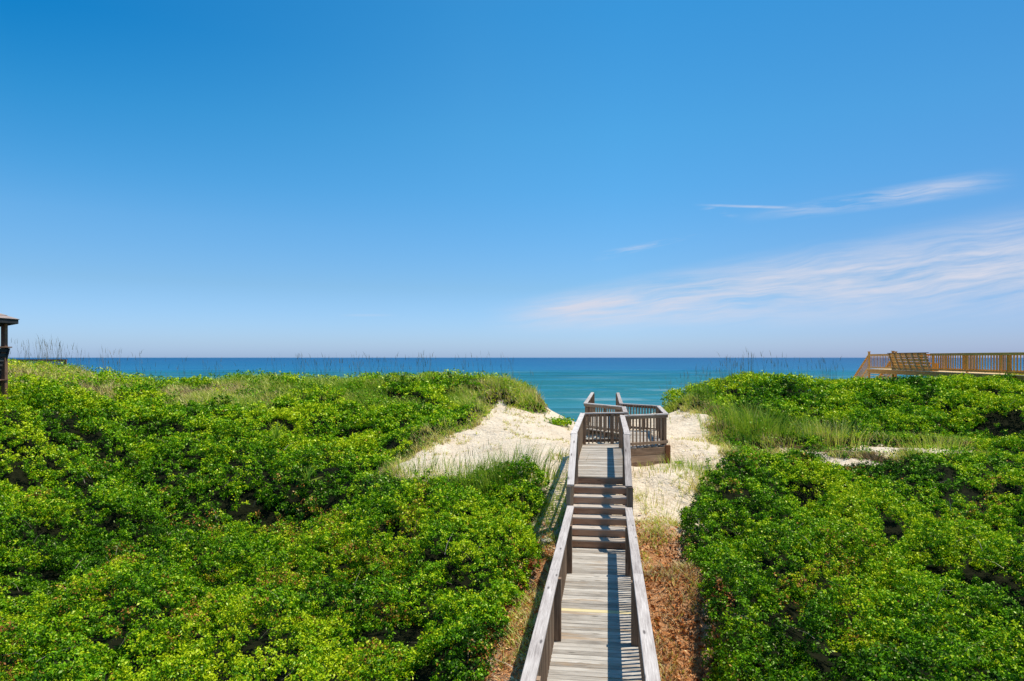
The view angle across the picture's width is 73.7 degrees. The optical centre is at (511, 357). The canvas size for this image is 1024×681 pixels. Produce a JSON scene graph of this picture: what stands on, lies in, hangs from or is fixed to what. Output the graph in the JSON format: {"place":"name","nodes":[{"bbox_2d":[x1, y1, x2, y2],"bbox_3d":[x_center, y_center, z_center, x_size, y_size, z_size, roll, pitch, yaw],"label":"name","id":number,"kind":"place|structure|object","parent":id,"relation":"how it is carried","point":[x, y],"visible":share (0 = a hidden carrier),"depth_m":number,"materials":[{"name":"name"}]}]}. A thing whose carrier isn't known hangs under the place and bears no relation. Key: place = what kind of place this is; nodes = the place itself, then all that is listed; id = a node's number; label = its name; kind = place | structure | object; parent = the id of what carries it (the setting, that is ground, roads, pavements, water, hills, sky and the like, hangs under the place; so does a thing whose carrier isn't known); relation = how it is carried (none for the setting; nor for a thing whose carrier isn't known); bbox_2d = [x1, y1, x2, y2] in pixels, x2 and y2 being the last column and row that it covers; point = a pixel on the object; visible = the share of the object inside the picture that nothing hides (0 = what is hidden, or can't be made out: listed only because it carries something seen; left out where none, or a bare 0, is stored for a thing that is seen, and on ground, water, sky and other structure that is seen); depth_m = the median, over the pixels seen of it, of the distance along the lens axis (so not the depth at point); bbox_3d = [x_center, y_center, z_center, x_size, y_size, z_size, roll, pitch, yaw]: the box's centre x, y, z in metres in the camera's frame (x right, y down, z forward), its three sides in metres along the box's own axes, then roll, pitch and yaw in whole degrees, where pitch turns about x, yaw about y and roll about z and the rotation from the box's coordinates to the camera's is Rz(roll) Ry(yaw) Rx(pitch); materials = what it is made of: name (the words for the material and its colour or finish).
{"place":"outdoors","nodes":[
{"label":"outdoors","id":0,"kind":"place"},
{"bbox_2d":[0,377,1023,680],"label":"sand ground","id":1,"kind":"structure","parent":0,"point":[680,425],"depth_m":18.41,"materials":[{"name":"beige sand"}]},
{"bbox_2d":[0,313,19,416],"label":"gazebo","id":2,"kind":"object","parent":1,"relation":"on","point":[6,321],"visible":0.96,"depth_m":23.00,"materials":[{"name":"wood"}]},
{"bbox_2d":[11,359,67,366],"bbox_3d":[-27.025,1.055,37.584,4.950,1.930,0.175,0,0,-2],"label":"walkway railing","id":3,"kind":"object","parent":1,"relation":"on","point":[50,360],"visible":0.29,"depth_m":37.56,"materials":[{"name":"brown wood"}]},
{"bbox_2d":[0,371,486,569],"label":"shrub thicket","id":4,"kind":"object","parent":1,"relation":"on","point":[20,397],"visible":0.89,"depth_m":23.66,"materials":[{"name":"green plant"}]},
{"bbox_2d":[298,465,319,483],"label":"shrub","id":5,"kind":"object","parent":4,"relation":"on","point":[310,473],"visible":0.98,"depth_m":21.31,"materials":[{"name":"green plant"}]},
{"bbox_2d":[262,421,287,439],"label":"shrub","id":6,"kind":"object","parent":1,"relation":"on","point":[276,435],"visible":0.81,"depth_m":24.58,"materials":[{"name":"green plant"}]},
{"bbox_2d":[0,453,554,680],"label":"shrub thicket","id":7,"kind":"object","parent":1,"relation":"on","point":[133,567],"visible":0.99,"depth_m":12.80,"materials":[{"name":"green plant"}]},
{"bbox_2d":[354,468,390,492],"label":"shrub","id":8,"kind":"object","parent":1,"relation":"on","point":[377,481],"visible":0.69,"depth_m":20.09,"materials":[{"name":"green plant"}]},
{"bbox_2d":[361,448,464,488],"bbox_3d":[-2.935,3.383,20.927,3.242,1.314,2.926,0,0,38],"label":"grass tuft","id":9,"kind":"object","parent":1,"relation":"on","point":[419,463],"visible":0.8,"depth_m":20.80,"materials":[{"name":"green plant"}]},
{"bbox_2d":[10,334,843,493],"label":"sea oats","id":10,"kind":"object","parent":1,"relation":"on","point":[298,356],"visible":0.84,"depth_m":33.74,"materials":[{"name":"plant"}]},
{"bbox_2d":[435,467,464,487],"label":"shrub","id":11,"kind":"object","parent":1,"relation":"on","point":[455,477],"visible":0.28,"depth_m":18.93,"materials":[{"name":"green plant"}]},
{"bbox_2d":[410,441,535,507],"bbox_3d":[-1.194,3.214,19.102,3.860,1.784,2.620,0,0,0],"label":"grass tuft","id":12,"kind":"object","parent":1,"relation":"on","point":[463,473],"visible":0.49,"depth_m":19.29,"materials":[{"name":"green plant"}]},
{"bbox_2d":[8,358,997,479],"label":"dune grass","id":13,"kind":"structure","parent":1,"relation":"on","point":[200,392],"depth_m":31.76,"materials":[{"name":"green plant"}]},
{"bbox_2d":[433,435,587,514],"bbox_3d":[-0.157,3.251,18.199,4.421,2.192,3.108,0,0,0],"label":"grass tuft","id":14,"kind":"object","parent":1,"relation":"on","point":[509,480],"visible":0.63,"depth_m":18.19,"materials":[{"name":"green plant"}]},
{"bbox_2d":[6,383,1015,680],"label":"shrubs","id":15,"kind":"object","parent":1,"relation":"on","point":[408,577],"visible":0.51,"depth_m":13.62,"materials":[{"name":"green plant"}]},
{"bbox_2d":[500,492,581,515],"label":"grass tuft","id":16,"kind":"object","parent":1,"relation":"on","point":[546,504],"visible":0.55,"depth_m":16.55,"materials":[{"name":"green plant"}]},
{"bbox_2d":[541,538,552,543],"bbox_3d":[0.787,4.064,15.100,0.289,0.138,0.209,0,0,0],"label":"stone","id":17,"kind":"object","parent":1,"relation":"on","point":[544,541],"visible":0.81,"depth_m":15.03,"materials":[{"name":"grey stone"}]},
{"bbox_2d":[526,460,567,479],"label":"grass tuft","id":18,"kind":"object","parent":1,"relation":"on","point":[552,471],"visible":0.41,"depth_m":18.62,"materials":[{"name":"green plant"}]},
{"bbox_2d":[547,448,568,460],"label":"grass tuft","id":19,"kind":"object","parent":1,"relation":"on","point":[561,456],"visible":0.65,"depth_m":20.61,"materials":[{"name":"green plant"}]},
{"bbox_2d":[544,414,576,425],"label":"shrub","id":20,"kind":"object","parent":1,"relation":"on","point":[563,421],"visible":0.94,"depth_m":28.38,"materials":[{"name":"green plant"}]},
{"bbox_2d":[376,403,809,496],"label":"dune edge grass","id":21,"kind":"structure","parent":1,"relation":"on","point":[720,445],"depth_m":24.33,"materials":[{"name":"green plant"}]},
{"bbox_2d":[520,392,670,680],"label":"boardwalk","id":22,"kind":"structure","parent":1,"relation":"on","point":[593,621],"depth_m":11.83,"materials":[{"name":"grey wood"}]},
{"bbox_2d":[487,464,710,680],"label":"sparse sand grass","id":23,"kind":"structure","parent":1,"relation":"on","point":[540,592],"depth_m":12.53,"materials":[{"name":"plant"}]},
{"bbox_2d":[470,508,740,680],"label":"leaf litter","id":24,"kind":"object","parent":1,"relation":"on","point":[509,606],"visible":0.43,"depth_m":11.55,"materials":[{"name":"brown plant"}]},
{"bbox_2d":[615,483,685,516],"bbox_3d":[3.261,3.573,16.850,2.499,0.822,1.648,0,0,0],"label":"grass tuft","id":25,"kind":"object","parent":1,"relation":"on","point":[654,499],"visible":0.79,"depth_m":16.85,"materials":[{"name":"plant"}]},
{"bbox_2d":[606,459,695,484],"bbox_3d":[3.946,3.118,18.408,2.300,0.635,1.847,0,0,35],"label":"grass tuft","id":26,"kind":"object","parent":1,"relation":"on","point":[654,465],"visible":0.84,"depth_m":18.57,"materials":[{"name":"green plant"}]},
{"bbox_2d":[649,453,724,495],"bbox_3d":[4.900,3.145,18.837,2.066,1.066,1.853,0,0,31],"label":"grass tuft","id":27,"kind":"object","parent":1,"relation":"on","point":[691,465],"visible":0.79,"depth_m":18.82,"materials":[{"name":"green plant"}]},
{"bbox_2d":[694,461,740,471],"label":"grass tuft","id":28,"kind":"object","parent":1,"relation":"on","point":[710,465],"visible":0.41,"depth_m":19.59,"materials":[{"name":"green plant"}]},
{"bbox_2d":[662,392,834,449],"bbox_3d":[8.593,2.208,24.392,5.346,2.013,3.926,0,0,-19],"label":"grass tuft","id":29,"kind":"object","parent":1,"relation":"on","point":[733,421],"visible":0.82,"depth_m":24.17,"materials":[{"name":"green plant"}]},
{"bbox_2d":[804,444,831,460],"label":"shrub","id":30,"kind":"object","parent":1,"relation":"on","point":[819,453],"visible":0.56,"depth_m":20.44,"materials":[{"name":"green plant"}]},
{"bbox_2d":[768,415,896,448],"bbox_3d":[11.021,2.601,24.200,4.625,1.238,3.369,0,0,-14],"label":"grass tuft","id":31,"kind":"object","parent":1,"relation":"on","point":[831,431],"visible":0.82,"depth_m":24.03,"materials":[{"name":"green plant"}]},
{"bbox_2d":[661,370,1023,461],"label":"shrub thicket","id":32,"kind":"object","parent":1,"relation":"on","point":[910,388],"visible":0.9,"depth_m":28.10,"materials":[{"name":"green plant"}]},
{"bbox_2d":[676,447,1023,680],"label":"shrub thicket","id":33,"kind":"object","parent":1,"relation":"on","point":[872,647],"visible":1,"depth_m":12.98,"materials":[{"name":"green plant"}]},
{"bbox_2d":[847,351,1023,389],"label":"wooden walkover","id":34,"kind":"object","parent":1,"relation":"on","point":[894,366],"visible":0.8,"depth_m":38.48,"materials":[{"name":"brown wood"}]},
{"bbox_2d":[896,429,981,452],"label":"grass tuft","id":35,"kind":"object","parent":1,"relation":"on","point":[938,444],"visible":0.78,"depth_m":22.57,"materials":[{"name":"green plant"}]},
{"bbox_2d":[0,0,1023,357],"label":"sky","id":36,"kind":"structure","parent":0,"point":[179,178],"materials":[{"name":"blue"}]},
{"bbox_2d":[8,358,1022,421],"bbox_3d":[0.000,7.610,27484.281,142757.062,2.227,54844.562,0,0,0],"label":"sea","id":37,"kind":"structure","parent":0,"point":[568,386],"depth_m":465.33,"materials":[{"name":"liquid"}]}
]}

